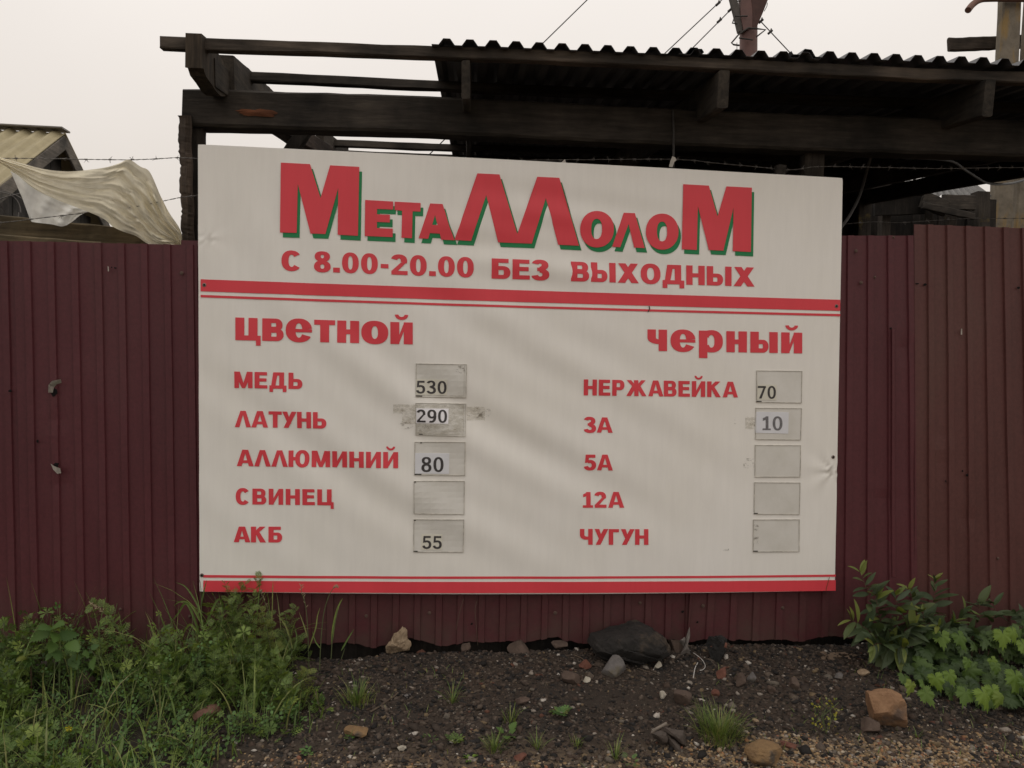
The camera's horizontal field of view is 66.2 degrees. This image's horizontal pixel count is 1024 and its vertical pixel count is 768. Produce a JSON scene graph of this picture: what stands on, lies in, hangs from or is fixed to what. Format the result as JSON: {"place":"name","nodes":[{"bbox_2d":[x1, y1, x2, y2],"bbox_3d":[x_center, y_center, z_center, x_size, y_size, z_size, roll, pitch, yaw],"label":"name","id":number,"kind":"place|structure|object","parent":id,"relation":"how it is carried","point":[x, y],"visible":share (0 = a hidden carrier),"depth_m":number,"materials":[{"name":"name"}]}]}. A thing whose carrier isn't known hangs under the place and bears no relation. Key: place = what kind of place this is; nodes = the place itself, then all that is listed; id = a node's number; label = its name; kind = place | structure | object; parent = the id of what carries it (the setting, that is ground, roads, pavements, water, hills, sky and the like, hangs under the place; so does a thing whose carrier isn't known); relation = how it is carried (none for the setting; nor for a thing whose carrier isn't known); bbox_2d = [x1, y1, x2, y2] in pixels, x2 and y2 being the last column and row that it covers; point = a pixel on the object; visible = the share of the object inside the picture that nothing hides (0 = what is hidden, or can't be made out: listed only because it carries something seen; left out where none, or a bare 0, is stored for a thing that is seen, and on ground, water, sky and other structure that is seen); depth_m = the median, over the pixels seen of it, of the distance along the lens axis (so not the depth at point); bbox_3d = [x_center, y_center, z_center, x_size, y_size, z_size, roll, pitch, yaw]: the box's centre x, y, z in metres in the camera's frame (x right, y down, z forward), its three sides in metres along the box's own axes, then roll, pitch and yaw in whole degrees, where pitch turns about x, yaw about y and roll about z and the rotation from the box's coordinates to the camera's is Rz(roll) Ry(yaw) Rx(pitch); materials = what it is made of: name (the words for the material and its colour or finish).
{"place":"outdoors","nodes":[
{"label":"outdoors","id":0,"kind":"place"},
{"bbox_2d":[0,190,21,216],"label":"razor wire coil","id":1,"kind":"object","parent":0,"point":[9,196],"visible":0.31,"depth_m":4.36,"materials":[{"name":"metal"}]},
{"bbox_2d":[430,0,586,153],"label":"guy wire","id":2,"kind":"object","parent":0,"point":[552,34],"depth_m":12.62,"materials":[{"name":"metal"}]},
{"bbox_2d":[0,0,1022,233],"label":"sky","id":3,"kind":"structure","parent":0,"point":[98,71],"materials":[{"name":"white"}]},
{"bbox_2d":[0,642,1023,767],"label":"ground","id":4,"kind":"structure","parent":0,"point":[599,698],"depth_m":3.19,"materials":[{"name":"grey gravel"}]},
{"bbox_2d":[9,649,42,688],"bbox_3d":[-2.000,1.190,3.219,0.191,0.210,0.089,2,1,16],"label":"currant sapling","id":5,"kind":"object","parent":4,"relation":"on","point":[20,658],"visible":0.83,"depth_m":3.21,"materials":[{"name":"plant"}]},
{"bbox_2d":[0,123,109,225],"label":"yellow roofed house","id":6,"kind":"structure","parent":4,"relation":"on","point":[21,141],"depth_m":9.10,"materials":[{"name":"grey metal"}]},
{"bbox_2d":[29,620,113,701],"bbox_3d":[-1.793,1.132,3.210,0.326,0.339,0.120,1,1,-6],"label":"nettle","id":7,"kind":"object","parent":4,"relation":"on","point":[43,630],"visible":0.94,"depth_m":3.20,"materials":[{"name":"plant"}]},
{"bbox_2d":[75,670,95,693],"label":"leaf","id":8,"kind":"object","parent":4,"relation":"on","point":[92,678],"visible":0.66,"depth_m":3.29,"materials":[{"name":"plant"}]},
{"bbox_2d":[89,639,113,688],"bbox_3d":[-1.718,1.178,3.293,0.093,0.222,0.088,0,2,-45],"label":"mugwort","id":9,"kind":"object","parent":4,"relation":"on","point":[106,659],"visible":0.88,"depth_m":3.29,"materials":[{"name":"plant"}]},
{"bbox_2d":[84,597,143,685],"bbox_3d":[-1.675,1.089,3.314,0.244,0.380,0.136,1,1,-6],"label":"mugwort","id":10,"kind":"object","parent":4,"relation":"on","point":[106,613],"visible":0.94,"depth_m":3.31,"materials":[{"name":"plant"}]},
{"bbox_2d":[94,738,142,767],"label":"dock plant","id":11,"kind":"object","parent":4,"relation":"on","point":[120,748],"visible":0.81,"depth_m":2.75,"materials":[{"name":"green plant"}]},
{"bbox_2d":[0,571,321,767],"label":"feathery weeds","id":12,"kind":"object","parent":4,"relation":"on","point":[260,675],"visible":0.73,"depth_m":3.18,"materials":[{"name":"plant"}]},
{"bbox_2d":[0,602,321,767],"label":"clover","id":13,"kind":"object","parent":4,"relation":"on","point":[155,717],"visible":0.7,"depth_m":3.06,"materials":[{"name":"plant"}]},
{"bbox_2d":[0,581,333,767],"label":"weeds","id":14,"kind":"object","parent":4,"relation":"on","point":[51,723],"visible":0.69,"depth_m":3.14,"materials":[{"name":"plant"}]},
{"bbox_2d":[172,581,223,665],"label":"tall grass","id":15,"kind":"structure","parent":4,"relation":"on","point":[188,604],"depth_m":3.42,"materials":[{"name":"plant"}]},
{"bbox_2d":[192,704,221,722],"bbox_3d":[-1.181,1.282,3.041,0.105,0.072,0.084,1,1,-6],"label":"rock","id":16,"kind":"object","parent":4,"relation":"on","point":[197,714],"visible":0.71,"depth_m":3.02,"materials":[{"name":"brown stone"}]},
{"bbox_2d":[258,586,272,655],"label":"tall grass","id":17,"kind":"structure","parent":4,"relation":"on","point":[261,590],"depth_m":3.44,"materials":[{"name":"plant"}]},
{"bbox_2d":[252,602,287,676],"bbox_3d":[-1.039,1.110,3.362,0.156,0.374,0.125,1,1,-6],"label":"mugwort","id":18,"kind":"object","parent":4,"relation":"on","point":[263,608],"visible":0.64,"depth_m":3.37,"materials":[{"name":"plant"}]},
{"bbox_2d":[278,616,297,665],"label":"tall grass","id":19,"kind":"structure","parent":4,"relation":"on","point":[287,632],"depth_m":3.46,"materials":[{"name":"plant"}]},
{"bbox_2d":[279,610,297,663],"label":"mugwort","id":20,"kind":"object","parent":4,"relation":"on","point":[284,633],"visible":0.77,"depth_m":3.48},
{"bbox_2d":[289,665,317,698],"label":"mugwort","id":21,"kind":"object","parent":4,"relation":"on","point":[302,684],"visible":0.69,"depth_m":3.25,"materials":[{"name":"plant"}]},
{"bbox_2d":[300,745,312,755],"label":"herb","id":22,"kind":"object","parent":4,"relation":"on","point":[304,750],"visible":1,"depth_m":2.85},
{"bbox_2d":[299,583,319,665],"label":"tall grass","id":23,"kind":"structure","parent":4,"relation":"on","point":[307,625],"depth_m":3.47,"materials":[{"name":"plant"}]},
{"bbox_2d":[312,584,338,670],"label":"tall grass","id":24,"kind":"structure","parent":4,"relation":"on","point":[336,585],"depth_m":3.43,"materials":[{"name":"plant"}]},
{"bbox_2d":[331,598,342,658],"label":"tall grass","id":25,"kind":"structure","parent":4,"relation":"on","point":[333,627],"depth_m":3.48,"materials":[{"name":"plant"}]},
{"bbox_2d":[341,631,352,658],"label":"tall grass","id":26,"kind":"structure","parent":4,"relation":"on","point":[345,644],"depth_m":3.55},
{"bbox_2d":[344,725,367,737],"bbox_3d":[-0.592,1.319,2.976,0.092,0.038,0.074,1,1,-6],"label":"rock","id":27,"kind":"object","parent":4,"relation":"on","point":[360,731],"visible":0.99,"depth_m":2.97,"materials":[{"name":"stone"}]},
{"bbox_2d":[333,675,383,709],"bbox_3d":[-0.630,1.255,3.194,0.201,0.110,0.201,2,1,27],"label":"grass tuft","id":28,"kind":"object","parent":4,"relation":"on","point":[357,699],"visible":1,"depth_m":3.20,"materials":[{"name":"plant"}]},
{"bbox_2d":[370,692,397,712],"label":"twig","id":29,"kind":"object","parent":4,"relation":"on","point":[383,703],"visible":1,"depth_m":3.18,"materials":[{"name":"brown wood"}]},
{"bbox_2d":[386,626,410,653],"bbox_3d":[-0.530,1.183,3.631,0.116,0.128,0.077,1,1,-27],"label":"rock","id":30,"kind":"object","parent":4,"relation":"on","point":[400,641],"visible":1,"depth_m":3.61,"materials":[{"name":"beige stone"}]},
{"bbox_2d":[397,745,405,750],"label":"rock","id":31,"kind":"object","parent":4,"relation":"on","point":[401,747],"visible":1,"depth_m":2.90,"materials":[{"name":"stone"}]},
{"bbox_2d":[434,678,463,703],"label":"grass tuft","id":32,"kind":"object","parent":4,"relation":"on","point":[452,698],"visible":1,"depth_m":3.23,"materials":[{"name":"plant"}]},
{"bbox_2d":[445,731,463,742],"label":"herb","id":33,"kind":"object","parent":4,"relation":"on","point":[458,740],"visible":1,"depth_m":2.96,"materials":[{"name":"green plant"}]},
{"bbox_2d":[461,642,470,651],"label":"rock","id":34,"kind":"object","parent":4,"relation":"on","point":[466,647],"visible":1,"depth_m":3.65,"materials":[{"name":"brown stone"}]},
{"bbox_2d":[463,754,477,761],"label":"herb","id":35,"kind":"object","parent":4,"relation":"on","point":[474,755],"visible":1,"depth_m":2.85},
{"bbox_2d":[479,723,513,753],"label":"grass tuft","id":36,"kind":"object","parent":4,"relation":"on","point":[494,744],"visible":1,"depth_m":2.92,"materials":[{"name":"plant"}]},
{"bbox_2d":[496,722,516,738],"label":"herb","id":37,"kind":"object","parent":4,"relation":"on","point":[512,726],"visible":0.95,"depth_m":3.02,"materials":[{"name":"plant"}]},
{"bbox_2d":[0,224,1023,660],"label":"metal fence","id":38,"kind":"object","parent":4,"relation":"on","point":[100,418],"visible":0.49,"depth_m":3.72,"materials":[{"name":"metal"}]},
{"bbox_2d":[0,234,102,242],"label":"timber rail","id":39,"kind":"object","parent":38,"relation":"attached to","point":[4,237],"visible":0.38,"depth_m":3.54,"materials":[{"name":"brown wood"}]},
{"bbox_2d":[0,194,197,222],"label":"barbed wire","id":40,"kind":"object","parent":39,"relation":"on","point":[82,213],"visible":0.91,"depth_m":3.56,"materials":[{"name":"metal"}]},
{"bbox_2d":[0,215,146,243],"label":"timber rail","id":41,"kind":"object","parent":38,"relation":"attached to","point":[86,232],"visible":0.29,"depth_m":3.68,"materials":[{"name":"brown wood"}]},
{"bbox_2d":[0,157,181,244],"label":"tarpaulin","id":42,"kind":"object","parent":38,"relation":"attached to","point":[110,195],"visible":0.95,"depth_m":3.56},
{"bbox_2d":[4,157,197,162],"bbox_3d":[-2.037,-1.020,3.543,1.260,0.067,0.032,1,1,-6],"label":"barbed wire","id":43,"kind":"object","parent":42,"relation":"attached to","point":[98,159],"visible":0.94,"depth_m":3.56,"materials":[{"name":"metal"}]},
{"bbox_2d":[198,144,842,593],"bbox_3d":[0.089,-0.026,3.673,3.028,2.025,0.064,1,1,-6],"label":"price sign","id":44,"kind":"object","parent":38,"relation":"attached to","point":[430,374],"visible":1,"depth_m":3.65,"materials":[{"name":"white plastic"}]},
{"bbox_2d":[0,578,1023,767],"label":"grass","id":45,"kind":"structure","parent":4,"relation":"on","point":[107,722],"depth_m":3.07,"materials":[{"name":"plant"}]},
{"bbox_2d":[501,705,529,723],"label":"grass tuft","id":46,"kind":"object","parent":4,"relation":"on","point":[511,719],"visible":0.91,"depth_m":3.09,"materials":[{"name":"plant"}]},
{"bbox_2d":[507,640,529,653],"bbox_3d":[0.035,1.244,3.703,0.077,0.055,0.106,0,2,-44],"label":"rock","id":47,"kind":"object","parent":4,"relation":"on","point":[518,646],"visible":0.98,"depth_m":3.70,"materials":[{"name":"brown stone"}]},
{"bbox_2d":[514,752,526,760],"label":"rock","id":48,"kind":"object","parent":4,"relation":"on","point":[520,756],"visible":1,"depth_m":2.85,"materials":[{"name":"red stone"}]},
{"bbox_2d":[515,696,529,703],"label":"rock","id":49,"kind":"object","parent":4,"relation":"on","point":[523,700],"visible":1,"depth_m":3.22,"materials":[{"name":"brown stone"}]},
{"bbox_2d":[525,725,551,748],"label":"grass tuft","id":50,"kind":"object","parent":4,"relation":"on","point":[539,743],"visible":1,"depth_m":2.94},
{"bbox_2d":[551,640,567,648],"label":"rock","id":51,"kind":"object","parent":4,"relation":"on","point":[558,644],"visible":1,"depth_m":3.71,"materials":[{"name":"brown stone"}]},
{"bbox_2d":[549,705,572,715],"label":"herb","id":52,"kind":"object","parent":4,"relation":"on","point":[564,709],"visible":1,"depth_m":3.17,"materials":[{"name":"green plant"}]},
{"bbox_2d":[561,670,580,683],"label":"rock","id":53,"kind":"object","parent":4,"relation":"on","point":[570,677],"visible":1,"depth_m":3.40,"materials":[{"name":"brown stone"}]},
{"bbox_2d":[569,735,584,747],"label":"grass tuft","id":54,"kind":"object","parent":4,"relation":"on","point":[577,743],"visible":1,"depth_m":2.98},
{"bbox_2d":[579,659,591,669],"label":"rock","id":55,"kind":"object","parent":4,"relation":"on","point":[585,664],"visible":1,"depth_m":3.51,"materials":[{"name":"red stone"}]},
{"bbox_2d":[583,676,590,682],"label":"rock","id":56,"kind":"object","parent":4,"relation":"on","point":[586,679],"visible":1,"depth_m":3.42,"materials":[{"name":"stone"}]},
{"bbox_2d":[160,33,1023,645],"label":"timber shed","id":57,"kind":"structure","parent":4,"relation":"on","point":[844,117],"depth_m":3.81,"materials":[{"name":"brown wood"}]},
{"bbox_2d":[672,109,674,168],"bbox_3d":[0.772,-0.958,3.769,0.019,0.723,0.052,1,1,-6],"label":"hanging rod","id":58,"kind":"object","parent":57,"relation":"hanging from","point":[673,134],"visible":0.52,"depth_m":3.77,"materials":[{"name":"metal"}]},
{"bbox_2d":[669,156,675,166],"bbox_3d":[0.764,-1.056,3.732,0.036,0.052,0.004,1,1,-6],"label":"rag scrap","id":59,"kind":"object","parent":58,"relation":"attached to","point":[673,160],"visible":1,"depth_m":3.73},
{"bbox_2d":[490,156,1023,171],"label":"barbed wire","id":60,"kind":"object","parent":57,"relation":"attached to","point":[901,167],"visible":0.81,"depth_m":3.79,"materials":[{"name":"metal"}]},
{"bbox_2d":[842,158,871,227],"bbox_3d":[1.841,-1.028,4.213,0.418,0.557,0.062,0,2,-44],"label":"hose","id":61,"kind":"object","parent":57,"relation":"hanging from","point":[859,195],"visible":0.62,"depth_m":4.30,"materials":[{"name":"rubber"}]},
{"bbox_2d":[842,217,1023,224],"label":"barbed wire","id":62,"kind":"object","parent":57,"relation":"attached to","point":[937,220],"visible":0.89,"depth_m":3.98,"materials":[{"name":"metal"}]},
{"bbox_2d":[920,159,1023,185],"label":"power cable","id":63,"kind":"object","parent":57,"relation":"hanging from","point":[975,176],"visible":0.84,"depth_m":5.34,"materials":[{"name":"rubber"}]},
{"bbox_2d":[601,655,625,677],"bbox_3d":[0.453,1.253,3.481,0.101,0.096,0.083,0,2,-35],"label":"rock","id":64,"kind":"object","parent":4,"relation":"on","point":[615,666],"visible":1,"depth_m":3.46,"materials":[{"name":"grey stone"}]},
{"bbox_2d":[604,730,632,760],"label":"grass tuft","id":65,"kind":"object","parent":4,"relation":"on","point":[616,752],"visible":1,"depth_m":2.90,"materials":[{"name":"plant"}]},
{"bbox_2d":[587,620,670,664],"bbox_3d":[0.544,1.203,3.623,0.375,0.168,0.238,1,1,-6],"label":"boulder","id":66,"kind":"object","parent":4,"relation":"on","point":[635,642],"visible":0.96,"depth_m":3.55,"materials":[{"name":"stone"}]},
{"bbox_2d":[621,753,637,766],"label":"herb","id":67,"kind":"object","parent":4,"relation":"on","point":[634,755],"visible":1,"depth_m":2.87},
{"bbox_2d":[654,661,661,668],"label":"rock","id":68,"kind":"object","parent":4,"relation":"on","point":[658,665],"visible":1,"depth_m":3.55,"materials":[{"name":"stone"}]},
{"bbox_2d":[659,691,666,698],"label":"rock","id":69,"kind":"object","parent":4,"relation":"on","point":[663,694],"visible":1,"depth_m":3.30,"materials":[{"name":"stone"}]},
{"bbox_2d":[651,722,686,751],"bbox_3d":[0.594,1.348,2.979,0.154,0.149,0.070,1,1,-6],"label":"crumpled rag","id":70,"kind":"object","parent":4,"relation":"on","point":[676,739],"visible":0.97,"depth_m":2.97,"materials":[{"name":"grey fabric"}]},
{"bbox_2d":[668,639,682,652],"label":"rock","id":71,"kind":"object","parent":4,"relation":"on","point":[676,646],"visible":0.94,"depth_m":3.72,"materials":[{"name":"brown stone"}]},
{"bbox_2d":[674,689,691,704],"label":"rock","id":72,"kind":"object","parent":4,"relation":"on","point":[682,697],"visible":1,"depth_m":3.25,"materials":[{"name":"brown stone"}]},
{"bbox_2d":[679,627,690,654],"bbox_3d":[0.816,1.215,3.699,0.056,0.145,0.034,1,1,-6],"label":"bark splinter","id":73,"kind":"object","parent":4,"relation":"on","point":[683,642],"visible":1,"depth_m":3.69,"materials":[{"name":"wood"}]},
{"bbox_2d":[711,689,719,696],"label":"rock","id":74,"kind":"object","parent":4,"relation":"on","point":[715,692],"visible":0.98,"depth_m":3.34,"materials":[{"name":"stone"}]},
{"bbox_2d":[705,635,726,661],"bbox_3d":[0.957,1.241,3.682,0.094,0.137,0.079,2,1,24],"label":"rock","id":75,"kind":"object","parent":4,"relation":"on","point":[717,650],"visible":1,"depth_m":3.65,"materials":[{"name":"stone"}]},
{"bbox_2d":[678,689,754,749],"bbox_3d":[0.803,1.315,3.036,0.320,0.148,0.305,1,1,-6],"label":"grass tuft","id":76,"kind":"object","parent":4,"relation":"on","point":[718,735],"visible":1,"depth_m":3.05,"materials":[{"name":"plant"}]},
{"bbox_2d":[716,667,725,678],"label":"rock","id":77,"kind":"object","parent":4,"relation":"on","point":[721,673],"visible":1,"depth_m":3.50,"materials":[{"name":"red stone"}]},
{"bbox_2d":[736,672,745,686],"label":"rock","id":78,"kind":"object","parent":4,"relation":"on","point":[741,679],"visible":1,"depth_m":3.43,"materials":[{"name":"brown stone"}]},
{"bbox_2d":[729,0,767,55],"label":"steel mast","id":79,"kind":"object","parent":4,"relation":"on","point":[747,14],"visible":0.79,"depth_m":12.78,"materials":[{"name":"metal"}]},
{"bbox_2d":[665,0,721,52],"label":"guy wire","id":80,"kind":"object","parent":79,"relation":"attached to","point":[718,3],"visible":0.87,"depth_m":12.84,"materials":[{"name":"metal"}]},
{"bbox_2d":[693,7,730,46],"bbox_3d":[3.124,-5.678,12.858,1.003,1.073,0.044,1,1,-6],"label":"guy wire","id":81,"kind":"object","parent":79,"relation":"attached to","point":[720,18],"visible":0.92,"depth_m":12.86,"materials":[{"name":"metal"}]},
{"bbox_2d":[759,17,789,51],"bbox_3d":[4.561,-5.548,13.002,1.023,0.981,0.044,1,1,-6],"label":"guy wire","id":82,"kind":"object","parent":79,"relation":"attached to","point":[770,30],"visible":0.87,"depth_m":12.96,"materials":[{"name":"metal"}]},
{"bbox_2d":[746,672,755,681],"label":"rock","id":83,"kind":"object","parent":4,"relation":"on","point":[751,677],"visible":1,"depth_m":3.47,"materials":[{"name":"grey stone"}]},
{"bbox_2d":[744,739,782,766],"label":"rock","id":84,"kind":"object","parent":4,"relation":"on","point":[762,752],"visible":1,"depth_m":2.88,"materials":[{"name":"stone"}]},
{"bbox_2d":[767,685,775,692],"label":"rock","id":85,"kind":"object","parent":4,"relation":"on","point":[772,689],"visible":1,"depth_m":3.37,"materials":[{"name":"brown stone"}]},
{"bbox_2d":[780,740,796,748],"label":"rock","id":86,"kind":"object","parent":4,"relation":"on","point":[788,744],"visible":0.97,"depth_m":2.97,"materials":[{"name":"red stone"}]},
{"bbox_2d":[788,677,799,689],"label":"rock","id":87,"kind":"object","parent":4,"relation":"on","point":[794,683],"visible":1,"depth_m":3.40,"materials":[{"name":"brown stone"}]},
{"bbox_2d":[810,697,842,732],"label":"yellow herb","id":88,"kind":"object","parent":4,"relation":"on","point":[828,718],"visible":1,"depth_m":3.08,"materials":[{"name":"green plant"}]},
{"bbox_2d":[818,651,856,659],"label":"leaf litter","id":89,"kind":"object","parent":4,"relation":"on","point":[831,655],"visible":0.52,"depth_m":3.73,"materials":[{"name":"brown plant"}]},
{"bbox_2d":[835,672,842,678],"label":"rock","id":90,"kind":"object","parent":4,"relation":"on","point":[838,675],"visible":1,"depth_m":3.51,"materials":[{"name":"grey stone"}]},
{"bbox_2d":[857,668,869,676],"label":"rock","id":91,"kind":"object","parent":4,"relation":"on","point":[862,672],"visible":1,"depth_m":3.55,"materials":[{"name":"beige stone"}]},
{"bbox_2d":[861,716,879,731],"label":"rock","id":92,"kind":"object","parent":4,"relation":"on","point":[868,724],"visible":1,"depth_m":3.08,"materials":[{"name":"grey stone"}]},
{"bbox_2d":[838,560,933,672],"bbox_3d":[1.716,1.088,3.629,0.457,0.524,0.257,1,1,-6],"label":"leafy shrub","id":93,"kind":"object","parent":4,"relation":"on","point":[887,647],"visible":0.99,"depth_m":3.62,"materials":[{"name":"plant"}]},
{"bbox_2d":[865,688,907,727],"bbox_3d":[1.500,1.309,3.148,0.151,0.158,0.121,1,1,-6],"label":"rock","id":94,"kind":"object","parent":4,"relation":"on","point":[886,706],"visible":0.81,"depth_m":3.11,"materials":[{"name":"orange stone"}]},
{"bbox_2d":[871,177,995,235],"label":"tin roofed shack","id":95,"kind":"structure","parent":4,"relation":"on","point":[959,205],"depth_m":8.63,"materials":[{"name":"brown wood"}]},
{"bbox_2d":[897,573,980,660],"bbox_3d":[2.022,1.096,3.739,0.372,0.391,0.282,0,2,-37],"label":"leafy shrub","id":96,"kind":"object","parent":4,"relation":"on","point":[928,616],"visible":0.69,"depth_m":3.73,"materials":[{"name":"plant"}]},
{"bbox_2d":[897,619,1023,712],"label":"trailing vine","id":97,"kind":"object","parent":4,"relation":"on","point":[1002,682],"visible":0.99,"depth_m":3.53,"materials":[{"name":"plant"}]},
{"bbox_2d":[965,585,1023,656],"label":"leafy shrub","id":98,"kind":"object","parent":4,"relation":"on","point":[1017,616],"visible":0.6,"depth_m":3.80,"materials":[{"name":"plant"}]},
{"bbox_2d":[990,2,1020,227],"bbox_3d":[6.375,-1.913,10.254,0.297,6.681,0.147,1,1,-6],"label":"concrete pole","id":99,"kind":"object","parent":4,"relation":"on","point":[1008,30],"visible":0.12,"depth_m":10.14,"materials":[{"name":"concrete"}]},
{"bbox_2d":[965,0,1023,12],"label":"bent pipe","id":100,"kind":"object","parent":99,"relation":"attached to","point":[971,6],"visible":1,"depth_m":9.92,"materials":[{"name":"metal"}]},
{"bbox_2d":[1012,2,1023,227],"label":"concrete pole","id":101,"kind":"object","parent":4,"relation":"on","point":[1018,200],"visible":0.1,"depth_m":10.37,"materials":[{"name":"concrete"}]},
{"bbox_2d":[947,35,1020,51],"bbox_3d":[6.489,-4.573,10.509,1.400,0.321,0.089,1,1,-6],"label":"crosspiece","id":102,"kind":"object","parent":101,"relation":"attached to","point":[981,43],"visible":0.64,"depth_m":10.45,"materials":[{"name":"brown wood"}]},
{"bbox_2d":[197,716,1023,767],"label":"yellow gravel","id":103,"kind":"structure","parent":0,"point":[852,762],"depth_m":2.93,"materials":[{"name":"gravel"}]},
{"bbox_2d":[935,739,1023,762],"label":"dry stalk","id":104,"kind":"object","parent":103,"relation":"on","point":[977,752],"visible":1,"depth_m":3.00,"materials":[{"name":"brown wood"}]}
]}

